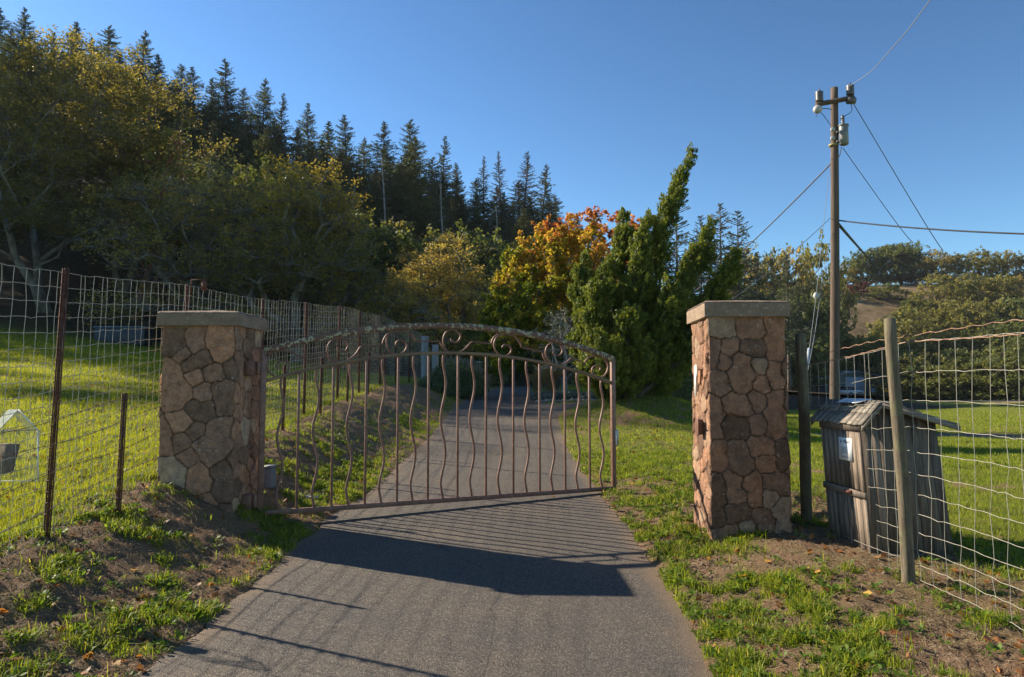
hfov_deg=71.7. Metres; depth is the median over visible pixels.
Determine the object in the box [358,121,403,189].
conifer tree
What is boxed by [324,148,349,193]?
conifer tree
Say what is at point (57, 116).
conifer tree
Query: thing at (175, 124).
conifer tree
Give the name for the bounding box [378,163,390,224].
dead tree
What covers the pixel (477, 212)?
conifer tree
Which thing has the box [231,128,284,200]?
conifer tree
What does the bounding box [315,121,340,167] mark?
conifer tree
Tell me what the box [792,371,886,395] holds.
metal barn
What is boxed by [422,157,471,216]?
conifer tree
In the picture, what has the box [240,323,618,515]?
driveway gate
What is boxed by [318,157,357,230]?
conifer tree
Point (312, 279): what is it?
slope tree
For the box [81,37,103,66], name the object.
conifer tree
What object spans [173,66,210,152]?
conifer tree
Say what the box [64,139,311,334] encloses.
oak tree
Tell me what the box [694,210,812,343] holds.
pine tree
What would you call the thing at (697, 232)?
pine tree
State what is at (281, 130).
conifer tree
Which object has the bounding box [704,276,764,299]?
hill oak
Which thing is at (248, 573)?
dead straw
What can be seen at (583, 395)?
spreading juniper
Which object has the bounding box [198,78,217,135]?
conifer tree
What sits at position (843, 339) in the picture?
hill oak
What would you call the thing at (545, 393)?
spreading juniper
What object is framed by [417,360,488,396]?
round shrub
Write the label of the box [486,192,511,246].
conifer tree
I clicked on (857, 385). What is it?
roller door
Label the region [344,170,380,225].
conifer tree
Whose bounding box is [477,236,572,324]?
slope tree
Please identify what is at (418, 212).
conifer tree
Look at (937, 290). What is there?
hill oak
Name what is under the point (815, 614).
grass
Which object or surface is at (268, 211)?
slope tree
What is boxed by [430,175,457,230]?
conifer tree
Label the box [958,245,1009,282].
hill oak
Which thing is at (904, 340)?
hill oak
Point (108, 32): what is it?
conifer tree
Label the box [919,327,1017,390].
hill oak
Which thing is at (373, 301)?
slope tree
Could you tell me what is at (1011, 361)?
hill oak
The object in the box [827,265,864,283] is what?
hill oak
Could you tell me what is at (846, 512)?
lower door
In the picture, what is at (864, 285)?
red shrub
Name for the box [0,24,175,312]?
oak tree
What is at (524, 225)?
conifer tree
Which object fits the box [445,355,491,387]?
board fence
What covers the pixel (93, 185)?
slope tree
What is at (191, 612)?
grass
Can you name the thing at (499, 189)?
conifer tree
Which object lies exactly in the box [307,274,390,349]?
slope tree
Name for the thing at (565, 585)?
driveway
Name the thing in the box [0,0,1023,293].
sky
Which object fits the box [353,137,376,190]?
conifer tree
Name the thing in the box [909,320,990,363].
hill oak
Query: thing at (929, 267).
hill oak
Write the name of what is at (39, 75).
conifer tree
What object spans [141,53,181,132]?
conifer tree
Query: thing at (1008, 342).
hill oak
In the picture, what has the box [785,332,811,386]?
hill oak
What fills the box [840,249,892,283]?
hill oak
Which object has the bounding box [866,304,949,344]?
hill oak
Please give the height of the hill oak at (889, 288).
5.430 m
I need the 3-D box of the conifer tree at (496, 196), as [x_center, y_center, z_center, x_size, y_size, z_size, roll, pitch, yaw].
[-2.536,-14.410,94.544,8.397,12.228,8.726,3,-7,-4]
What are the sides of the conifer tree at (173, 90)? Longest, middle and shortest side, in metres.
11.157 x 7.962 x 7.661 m
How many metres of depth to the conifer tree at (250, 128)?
88.04 m
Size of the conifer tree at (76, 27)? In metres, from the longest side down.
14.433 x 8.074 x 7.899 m
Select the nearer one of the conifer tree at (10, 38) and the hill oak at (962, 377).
the conifer tree at (10, 38)
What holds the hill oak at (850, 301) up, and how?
on the ground at (76, 263)
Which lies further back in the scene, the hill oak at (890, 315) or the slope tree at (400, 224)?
the hill oak at (890, 315)
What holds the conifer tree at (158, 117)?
on the ground at (76, 263)
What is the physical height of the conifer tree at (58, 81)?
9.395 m
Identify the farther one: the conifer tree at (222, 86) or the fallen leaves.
the conifer tree at (222, 86)
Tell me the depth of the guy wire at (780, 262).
17.86 m
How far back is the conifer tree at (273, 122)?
92.91 m
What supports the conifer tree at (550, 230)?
on the ground at (76, 263)
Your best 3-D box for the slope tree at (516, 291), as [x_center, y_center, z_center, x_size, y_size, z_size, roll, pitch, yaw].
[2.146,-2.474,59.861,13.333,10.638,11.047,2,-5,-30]
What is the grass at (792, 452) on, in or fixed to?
on the ground at (76, 263)
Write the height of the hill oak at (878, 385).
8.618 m
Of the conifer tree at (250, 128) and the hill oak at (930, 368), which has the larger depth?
the hill oak at (930, 368)
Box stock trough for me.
[93,326,154,345]
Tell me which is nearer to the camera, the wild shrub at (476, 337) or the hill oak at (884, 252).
the wild shrub at (476, 337)
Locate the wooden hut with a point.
(853, 499)
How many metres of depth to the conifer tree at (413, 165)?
87.62 m
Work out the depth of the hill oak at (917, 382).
110.51 m
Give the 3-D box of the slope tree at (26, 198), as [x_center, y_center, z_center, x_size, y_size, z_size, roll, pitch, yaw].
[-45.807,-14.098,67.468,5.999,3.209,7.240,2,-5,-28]
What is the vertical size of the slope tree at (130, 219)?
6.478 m
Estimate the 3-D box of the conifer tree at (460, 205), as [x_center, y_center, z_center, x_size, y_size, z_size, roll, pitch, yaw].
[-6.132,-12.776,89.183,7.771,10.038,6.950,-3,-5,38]
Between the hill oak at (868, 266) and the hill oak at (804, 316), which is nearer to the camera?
the hill oak at (804, 316)
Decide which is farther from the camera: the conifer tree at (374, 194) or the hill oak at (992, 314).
the hill oak at (992, 314)
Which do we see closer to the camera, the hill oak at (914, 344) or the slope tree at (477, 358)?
the slope tree at (477, 358)
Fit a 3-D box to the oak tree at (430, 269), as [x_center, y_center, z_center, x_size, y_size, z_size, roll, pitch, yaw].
[-4.477,-1.992,45.792,9.899,10.195,9.043,-3,-5,31]
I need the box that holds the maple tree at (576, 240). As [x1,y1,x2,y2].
[472,206,641,390]
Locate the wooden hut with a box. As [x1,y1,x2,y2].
[809,398,960,556]
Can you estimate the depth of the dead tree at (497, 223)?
71.00 m
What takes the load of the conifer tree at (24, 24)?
on the ground at (76, 263)
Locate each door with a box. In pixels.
[822,427,861,490]
[827,488,867,549]
[845,377,864,395]
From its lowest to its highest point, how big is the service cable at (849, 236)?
12.175 m
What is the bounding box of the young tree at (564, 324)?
[531,306,578,390]
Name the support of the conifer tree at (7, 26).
on the ground at (76, 263)
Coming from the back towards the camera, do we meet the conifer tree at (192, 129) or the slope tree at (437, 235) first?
the conifer tree at (192, 129)
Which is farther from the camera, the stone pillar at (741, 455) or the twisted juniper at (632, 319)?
the twisted juniper at (632, 319)
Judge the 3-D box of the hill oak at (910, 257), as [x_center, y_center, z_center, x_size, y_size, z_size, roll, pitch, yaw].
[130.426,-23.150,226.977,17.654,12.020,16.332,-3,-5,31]
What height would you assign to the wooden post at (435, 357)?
2.202 m
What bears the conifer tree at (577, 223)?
on the ground at (76, 263)
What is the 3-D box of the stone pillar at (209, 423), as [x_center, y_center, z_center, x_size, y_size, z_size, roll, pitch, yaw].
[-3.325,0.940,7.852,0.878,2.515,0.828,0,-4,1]
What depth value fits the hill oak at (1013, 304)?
167.34 m
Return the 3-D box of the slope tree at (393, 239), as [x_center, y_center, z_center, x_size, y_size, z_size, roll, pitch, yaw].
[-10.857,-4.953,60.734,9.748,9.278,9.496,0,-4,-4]
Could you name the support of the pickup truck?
on the farm yard at (934, 399)
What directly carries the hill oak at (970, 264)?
on the ground at (76, 263)
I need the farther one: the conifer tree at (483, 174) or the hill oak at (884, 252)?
the hill oak at (884, 252)
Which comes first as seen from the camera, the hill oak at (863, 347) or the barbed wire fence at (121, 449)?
the barbed wire fence at (121, 449)
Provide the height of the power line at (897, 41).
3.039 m
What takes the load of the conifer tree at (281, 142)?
on the ground at (76, 263)
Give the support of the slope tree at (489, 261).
on the ground at (76, 263)
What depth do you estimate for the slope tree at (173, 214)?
63.62 m
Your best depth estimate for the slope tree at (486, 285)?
53.68 m
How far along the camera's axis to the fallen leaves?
5.21 m
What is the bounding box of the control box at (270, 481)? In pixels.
[264,465,276,488]
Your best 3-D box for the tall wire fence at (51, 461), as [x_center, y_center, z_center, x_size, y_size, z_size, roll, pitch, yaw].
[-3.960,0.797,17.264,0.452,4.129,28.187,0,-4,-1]
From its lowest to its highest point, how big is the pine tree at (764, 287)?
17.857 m
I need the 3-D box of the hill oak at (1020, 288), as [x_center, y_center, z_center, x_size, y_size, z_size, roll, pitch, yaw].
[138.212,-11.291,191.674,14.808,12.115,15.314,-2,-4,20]
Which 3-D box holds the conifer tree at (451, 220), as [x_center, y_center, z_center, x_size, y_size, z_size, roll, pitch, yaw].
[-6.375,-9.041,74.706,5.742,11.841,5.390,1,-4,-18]
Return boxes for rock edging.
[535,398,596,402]
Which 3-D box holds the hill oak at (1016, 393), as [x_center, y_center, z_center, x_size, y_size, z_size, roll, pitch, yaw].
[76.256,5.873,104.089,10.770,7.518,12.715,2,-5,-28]
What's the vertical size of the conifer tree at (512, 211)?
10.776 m
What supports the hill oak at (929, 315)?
on the ground at (76, 263)
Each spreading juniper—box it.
[531,390,563,400]
[546,389,580,399]
[576,390,600,398]
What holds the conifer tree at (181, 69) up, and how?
on the ground at (76, 263)
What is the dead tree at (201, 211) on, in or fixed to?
on the ground at (76, 263)
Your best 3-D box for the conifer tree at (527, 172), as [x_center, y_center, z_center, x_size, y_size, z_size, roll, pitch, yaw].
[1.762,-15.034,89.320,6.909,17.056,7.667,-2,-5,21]
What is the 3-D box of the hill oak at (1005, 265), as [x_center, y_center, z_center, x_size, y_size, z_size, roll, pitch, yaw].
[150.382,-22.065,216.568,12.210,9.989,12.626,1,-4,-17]
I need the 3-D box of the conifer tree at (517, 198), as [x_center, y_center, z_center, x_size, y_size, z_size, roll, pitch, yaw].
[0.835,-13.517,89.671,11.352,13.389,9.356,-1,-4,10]
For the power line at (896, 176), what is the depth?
36.40 m
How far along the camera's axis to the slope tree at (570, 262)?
62.45 m
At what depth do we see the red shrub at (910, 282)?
222.77 m
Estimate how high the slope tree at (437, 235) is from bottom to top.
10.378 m
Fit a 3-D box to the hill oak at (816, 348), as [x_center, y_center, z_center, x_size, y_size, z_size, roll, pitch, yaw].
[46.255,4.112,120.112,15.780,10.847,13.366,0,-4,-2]
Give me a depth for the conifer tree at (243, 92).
96.40 m
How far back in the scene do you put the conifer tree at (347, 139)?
98.29 m
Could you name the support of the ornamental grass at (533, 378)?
on the ground at (76, 263)
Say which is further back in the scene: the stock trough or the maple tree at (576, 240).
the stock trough
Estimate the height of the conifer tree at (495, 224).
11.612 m
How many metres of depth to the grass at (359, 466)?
12.54 m
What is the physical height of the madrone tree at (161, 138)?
14.796 m
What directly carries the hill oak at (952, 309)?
on the ground at (76, 263)
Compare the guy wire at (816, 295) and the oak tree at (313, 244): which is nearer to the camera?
the guy wire at (816, 295)
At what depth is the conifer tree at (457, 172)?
101.82 m
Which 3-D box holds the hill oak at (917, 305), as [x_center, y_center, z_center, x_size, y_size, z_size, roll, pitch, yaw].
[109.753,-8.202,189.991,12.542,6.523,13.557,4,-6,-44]
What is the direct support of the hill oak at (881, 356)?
on the ground at (76, 263)
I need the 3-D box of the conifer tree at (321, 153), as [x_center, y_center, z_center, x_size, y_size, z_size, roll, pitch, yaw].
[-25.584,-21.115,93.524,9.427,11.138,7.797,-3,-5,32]
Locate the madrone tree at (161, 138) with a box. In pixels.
[97,119,206,319]
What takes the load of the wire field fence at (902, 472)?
on the ground at (76, 263)
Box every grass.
[0,327,420,547]
[0,424,393,676]
[264,382,465,502]
[528,373,543,393]
[533,365,561,390]
[533,389,1023,468]
[559,374,1023,612]
[573,446,1023,676]
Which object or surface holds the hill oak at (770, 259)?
on the ground at (76, 263)
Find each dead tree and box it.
[200,161,212,279]
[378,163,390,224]
[437,184,447,234]
[493,207,501,250]
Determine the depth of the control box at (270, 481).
8.57 m
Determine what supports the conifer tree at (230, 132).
on the ground at (76, 263)
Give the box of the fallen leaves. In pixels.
[0,371,1023,676]
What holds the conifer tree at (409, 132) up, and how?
on the ground at (76, 263)
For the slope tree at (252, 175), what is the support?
on the ground at (76, 263)
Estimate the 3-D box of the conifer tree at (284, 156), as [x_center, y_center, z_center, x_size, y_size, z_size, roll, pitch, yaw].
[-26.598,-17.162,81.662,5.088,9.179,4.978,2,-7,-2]
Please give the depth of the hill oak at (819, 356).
129.05 m
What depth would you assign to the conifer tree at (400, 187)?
83.42 m
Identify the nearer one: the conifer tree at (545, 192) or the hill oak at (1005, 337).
the conifer tree at (545, 192)
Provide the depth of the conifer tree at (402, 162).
90.27 m
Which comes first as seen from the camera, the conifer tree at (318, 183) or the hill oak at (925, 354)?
the conifer tree at (318, 183)
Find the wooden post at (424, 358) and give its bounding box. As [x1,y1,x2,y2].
[421,336,428,378]
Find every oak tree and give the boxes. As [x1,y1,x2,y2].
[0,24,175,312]
[8,41,238,296]
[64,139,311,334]
[196,150,411,364]
[322,273,468,375]
[363,228,508,366]
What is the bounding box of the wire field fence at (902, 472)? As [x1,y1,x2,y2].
[795,317,1023,629]
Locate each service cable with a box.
[695,164,830,290]
[839,223,882,271]
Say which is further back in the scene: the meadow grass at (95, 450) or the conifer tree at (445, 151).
the conifer tree at (445, 151)
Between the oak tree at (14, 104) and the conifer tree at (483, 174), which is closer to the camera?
the oak tree at (14, 104)
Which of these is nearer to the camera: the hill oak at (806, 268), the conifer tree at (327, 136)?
the conifer tree at (327, 136)
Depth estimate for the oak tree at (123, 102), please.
54.09 m
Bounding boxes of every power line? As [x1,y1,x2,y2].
[843,148,911,240]
[850,0,929,85]
[853,104,942,249]
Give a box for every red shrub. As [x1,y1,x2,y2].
[843,283,862,295]
[853,281,874,293]
[901,272,919,283]
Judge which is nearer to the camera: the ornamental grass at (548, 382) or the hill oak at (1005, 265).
the ornamental grass at (548, 382)
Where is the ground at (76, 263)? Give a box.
[0,105,1023,676]
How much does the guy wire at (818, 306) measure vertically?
4.854 m
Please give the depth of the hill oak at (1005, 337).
134.52 m
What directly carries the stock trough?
on the ground at (76, 263)
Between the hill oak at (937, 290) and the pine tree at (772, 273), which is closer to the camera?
the pine tree at (772, 273)
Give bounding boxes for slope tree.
[1,173,64,205]
[2,190,23,209]
[69,180,108,222]
[97,191,164,248]
[122,183,215,250]
[165,169,228,242]
[182,155,280,272]
[203,170,328,293]
[275,198,368,296]
[280,198,391,307]
[307,208,417,285]
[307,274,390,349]
[334,278,405,351]
[336,220,438,306]
[367,217,444,275]
[373,219,502,339]
[426,231,502,336]
[436,273,552,374]
[437,334,511,371]
[444,227,536,331]
[465,307,536,380]
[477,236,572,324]
[479,250,564,368]
[539,259,576,372]
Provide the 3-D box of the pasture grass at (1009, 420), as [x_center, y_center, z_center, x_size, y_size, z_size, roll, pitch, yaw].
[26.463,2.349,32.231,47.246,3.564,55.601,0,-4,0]
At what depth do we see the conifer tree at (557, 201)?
99.96 m
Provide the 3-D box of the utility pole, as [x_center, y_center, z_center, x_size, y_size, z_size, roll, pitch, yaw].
[9.249,-2.187,20.120,1.224,10.408,0.472,0,-4,0]
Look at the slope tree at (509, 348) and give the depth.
51.75 m
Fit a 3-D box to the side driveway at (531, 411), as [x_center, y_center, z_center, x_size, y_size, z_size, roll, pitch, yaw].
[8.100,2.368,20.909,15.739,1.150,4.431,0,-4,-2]
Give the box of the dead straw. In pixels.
[0,411,1023,676]
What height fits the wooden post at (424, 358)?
2.367 m
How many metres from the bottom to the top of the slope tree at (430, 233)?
11.301 m
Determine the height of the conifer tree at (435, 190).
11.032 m
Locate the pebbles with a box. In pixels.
[0,437,1023,676]
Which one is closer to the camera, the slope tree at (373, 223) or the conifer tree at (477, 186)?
the slope tree at (373, 223)
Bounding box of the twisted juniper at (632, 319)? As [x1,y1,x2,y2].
[565,142,743,401]
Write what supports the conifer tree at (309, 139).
on the ground at (76, 263)
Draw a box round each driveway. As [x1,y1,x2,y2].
[136,387,712,676]
[521,403,1023,438]
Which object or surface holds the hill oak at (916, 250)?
on the ground at (76, 263)
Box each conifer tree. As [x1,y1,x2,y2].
[0,8,12,89]
[0,28,48,106]
[6,7,47,99]
[31,67,50,94]
[36,61,82,124]
[43,21,96,91]
[43,83,74,133]
[44,31,58,69]
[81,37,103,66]
[83,25,132,90]
[93,53,132,121]
[93,72,158,145]
[116,30,168,136]
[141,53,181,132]
[141,102,168,158]
[141,119,193,184]
[148,80,198,132]
[164,101,202,160]
[166,64,199,103]
[171,110,206,169]
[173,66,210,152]
[190,58,262,166]
[191,120,242,187]
[196,99,221,155]
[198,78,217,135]
[198,94,262,183]
[226,122,270,177]
[226,124,255,193]
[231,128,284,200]
[233,88,254,142]
[245,78,280,157]
[254,117,293,166]
[258,93,295,177]
[267,134,294,165]
[269,149,313,200]
[275,127,320,177]
[276,151,296,182]
[290,103,328,186]
[306,138,336,190]
[311,173,327,189]
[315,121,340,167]
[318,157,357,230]
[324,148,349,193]
[325,114,370,178]
[340,156,381,230]
[341,158,386,219]
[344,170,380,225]
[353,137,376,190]
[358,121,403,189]
[359,177,396,237]
[369,147,395,222]
[377,154,438,231]
[377,165,423,243]
[380,135,450,241]
[382,119,443,241]
[396,180,444,254]
[416,185,453,242]
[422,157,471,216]
[422,176,469,234]
[426,136,458,197]
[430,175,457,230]
[435,198,472,241]
[445,198,470,237]
[449,162,471,225]
[454,179,503,251]
[459,194,492,259]
[474,156,498,233]
[482,188,508,235]
[483,205,512,264]
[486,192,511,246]
[487,151,512,228]
[498,180,542,238]
[499,151,543,242]
[500,201,531,245]
[505,208,547,256]
[510,197,549,253]
[532,164,563,225]
[539,197,566,244]
[544,220,558,255]
[547,194,566,227]
[572,217,584,246]
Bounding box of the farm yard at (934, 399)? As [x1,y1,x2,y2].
[787,391,1023,401]
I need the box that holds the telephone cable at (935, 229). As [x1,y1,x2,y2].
[839,220,1023,234]
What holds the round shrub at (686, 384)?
on the ground at (76, 263)
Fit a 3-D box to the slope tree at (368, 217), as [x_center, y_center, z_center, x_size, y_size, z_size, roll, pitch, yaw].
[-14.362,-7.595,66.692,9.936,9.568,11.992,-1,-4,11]
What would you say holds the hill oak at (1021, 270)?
on the ground at (76, 263)
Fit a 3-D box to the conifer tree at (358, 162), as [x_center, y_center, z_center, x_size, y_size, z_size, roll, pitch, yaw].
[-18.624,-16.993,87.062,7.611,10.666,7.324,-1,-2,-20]
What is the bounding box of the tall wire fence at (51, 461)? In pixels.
[0,263,421,556]
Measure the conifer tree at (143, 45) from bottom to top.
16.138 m
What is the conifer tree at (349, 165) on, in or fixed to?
on the ground at (76, 263)
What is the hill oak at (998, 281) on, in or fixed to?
on the ground at (76, 263)
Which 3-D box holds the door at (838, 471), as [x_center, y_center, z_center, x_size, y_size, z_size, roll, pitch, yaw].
[2.967,1.065,6.347,0.047,0.505,0.746,0,-4,0]
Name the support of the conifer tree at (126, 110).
on the ground at (76, 263)
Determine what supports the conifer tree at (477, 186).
on the ground at (76, 263)
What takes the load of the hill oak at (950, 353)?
on the ground at (76, 263)
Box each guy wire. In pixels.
[733,218,829,298]
[807,160,830,363]
[808,233,831,368]
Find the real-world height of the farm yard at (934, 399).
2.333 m
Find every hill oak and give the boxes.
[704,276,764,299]
[737,247,786,300]
[741,296,809,373]
[744,242,808,300]
[764,283,842,377]
[774,245,845,310]
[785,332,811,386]
[786,332,840,388]
[792,228,860,334]
[792,326,867,390]
[793,291,845,389]
[808,300,880,373]
[820,335,867,371]
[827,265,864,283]
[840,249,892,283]
[843,333,903,381]
[849,242,919,284]
[851,336,929,387]
[862,351,948,398]
[865,282,911,301]
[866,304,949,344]
[871,240,929,283]
[879,314,929,341]
[880,349,954,397]
[886,337,918,378]
[896,248,947,281]
[897,335,949,363]
[898,296,946,318]
[900,364,975,399]
[904,270,976,315]
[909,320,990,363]
[910,248,968,284]
[914,308,961,337]
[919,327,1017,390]
[921,356,1007,399]
[922,298,996,348]
[932,348,1012,398]
[934,251,988,283]
[935,356,1022,400]
[940,270,1005,307]
[942,318,1023,353]
[946,294,1023,334]
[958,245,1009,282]
[965,273,1023,312]
[966,348,1023,400]
[971,297,1023,336]
[980,356,1023,400]
[981,336,1023,390]
[984,249,1023,278]
[987,324,1023,375]
[994,274,1023,310]
[1000,250,1023,278]
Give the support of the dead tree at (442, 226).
on the ground at (76, 263)
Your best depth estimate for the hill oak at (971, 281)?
190.76 m
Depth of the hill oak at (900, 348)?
138.60 m
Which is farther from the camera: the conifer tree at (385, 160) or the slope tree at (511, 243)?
the conifer tree at (385, 160)
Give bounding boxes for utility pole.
[813,82,856,398]
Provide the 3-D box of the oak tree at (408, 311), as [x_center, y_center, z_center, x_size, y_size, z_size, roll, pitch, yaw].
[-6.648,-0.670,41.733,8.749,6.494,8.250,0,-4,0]
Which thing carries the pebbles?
on the ground at (76, 263)
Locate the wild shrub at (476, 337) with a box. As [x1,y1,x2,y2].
[431,309,511,383]
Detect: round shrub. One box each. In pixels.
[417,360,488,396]
[664,363,692,401]
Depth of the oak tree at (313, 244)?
39.84 m
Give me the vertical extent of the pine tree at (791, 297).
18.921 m
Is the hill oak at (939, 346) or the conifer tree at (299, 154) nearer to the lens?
the conifer tree at (299, 154)
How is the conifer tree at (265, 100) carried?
on the ground at (76, 263)
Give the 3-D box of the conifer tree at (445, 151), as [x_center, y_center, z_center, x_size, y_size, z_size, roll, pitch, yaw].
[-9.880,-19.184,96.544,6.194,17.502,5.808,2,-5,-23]
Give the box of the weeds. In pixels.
[0,418,1023,676]
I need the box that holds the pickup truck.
[840,386,864,394]
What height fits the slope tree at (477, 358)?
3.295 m
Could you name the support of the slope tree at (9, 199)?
on the ground at (76, 263)
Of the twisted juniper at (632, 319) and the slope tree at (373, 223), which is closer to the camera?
the twisted juniper at (632, 319)
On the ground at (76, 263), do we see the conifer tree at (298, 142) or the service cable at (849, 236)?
the conifer tree at (298, 142)
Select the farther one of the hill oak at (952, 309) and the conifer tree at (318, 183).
the hill oak at (952, 309)
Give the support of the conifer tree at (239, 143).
on the ground at (76, 263)
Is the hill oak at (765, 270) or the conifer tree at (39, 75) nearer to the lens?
the conifer tree at (39, 75)
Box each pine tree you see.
[658,206,719,308]
[672,203,780,300]
[672,215,736,309]
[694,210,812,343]
[742,252,789,349]
[761,266,793,370]
[774,255,826,390]
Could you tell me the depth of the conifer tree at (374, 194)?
76.56 m
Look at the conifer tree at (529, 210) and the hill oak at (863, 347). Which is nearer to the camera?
the conifer tree at (529, 210)
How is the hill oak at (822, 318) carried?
on the ground at (76, 263)
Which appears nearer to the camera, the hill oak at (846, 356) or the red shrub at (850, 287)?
the hill oak at (846, 356)
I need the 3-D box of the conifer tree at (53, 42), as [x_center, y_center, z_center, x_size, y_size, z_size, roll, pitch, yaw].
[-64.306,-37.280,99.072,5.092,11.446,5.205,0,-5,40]
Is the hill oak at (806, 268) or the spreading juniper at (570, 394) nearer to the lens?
the spreading juniper at (570, 394)
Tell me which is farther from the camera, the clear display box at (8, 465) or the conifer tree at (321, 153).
the conifer tree at (321, 153)
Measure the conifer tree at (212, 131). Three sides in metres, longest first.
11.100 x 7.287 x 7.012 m
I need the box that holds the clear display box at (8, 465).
[0,409,38,480]
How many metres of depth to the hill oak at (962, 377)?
106.00 m
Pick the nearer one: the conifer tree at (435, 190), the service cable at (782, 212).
the service cable at (782, 212)
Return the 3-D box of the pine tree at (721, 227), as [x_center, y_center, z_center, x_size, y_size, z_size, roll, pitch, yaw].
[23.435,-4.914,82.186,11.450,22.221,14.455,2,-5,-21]
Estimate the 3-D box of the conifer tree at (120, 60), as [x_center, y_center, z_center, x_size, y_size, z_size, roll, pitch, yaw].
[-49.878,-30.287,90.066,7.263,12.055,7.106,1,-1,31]
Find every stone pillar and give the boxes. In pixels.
[157,310,266,512]
[687,300,792,540]
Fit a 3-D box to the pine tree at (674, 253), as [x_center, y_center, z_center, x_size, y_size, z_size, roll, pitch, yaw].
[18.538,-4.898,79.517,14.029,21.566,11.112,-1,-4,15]
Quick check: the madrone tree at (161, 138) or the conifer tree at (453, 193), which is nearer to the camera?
the madrone tree at (161, 138)
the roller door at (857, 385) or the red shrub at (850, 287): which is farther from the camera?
the red shrub at (850, 287)
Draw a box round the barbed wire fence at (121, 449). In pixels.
[0,351,401,532]
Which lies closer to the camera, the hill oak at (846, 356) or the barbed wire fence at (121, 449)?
the barbed wire fence at (121, 449)
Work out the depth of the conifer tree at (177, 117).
88.99 m
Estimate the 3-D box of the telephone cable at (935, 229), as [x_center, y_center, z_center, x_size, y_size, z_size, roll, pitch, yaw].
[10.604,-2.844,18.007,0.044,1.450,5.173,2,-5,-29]
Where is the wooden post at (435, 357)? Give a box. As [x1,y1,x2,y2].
[432,345,438,371]
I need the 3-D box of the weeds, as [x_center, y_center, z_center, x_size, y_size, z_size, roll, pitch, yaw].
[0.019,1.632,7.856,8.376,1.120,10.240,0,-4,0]
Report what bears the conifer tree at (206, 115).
on the ground at (76, 263)
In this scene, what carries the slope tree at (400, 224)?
on the ground at (76, 263)
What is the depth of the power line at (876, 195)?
35.65 m
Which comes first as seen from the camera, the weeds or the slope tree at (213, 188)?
the weeds
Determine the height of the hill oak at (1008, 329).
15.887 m
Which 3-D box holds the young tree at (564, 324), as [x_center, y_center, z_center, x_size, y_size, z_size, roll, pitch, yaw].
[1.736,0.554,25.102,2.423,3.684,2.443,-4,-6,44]
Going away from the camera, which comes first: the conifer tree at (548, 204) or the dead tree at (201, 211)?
the dead tree at (201, 211)

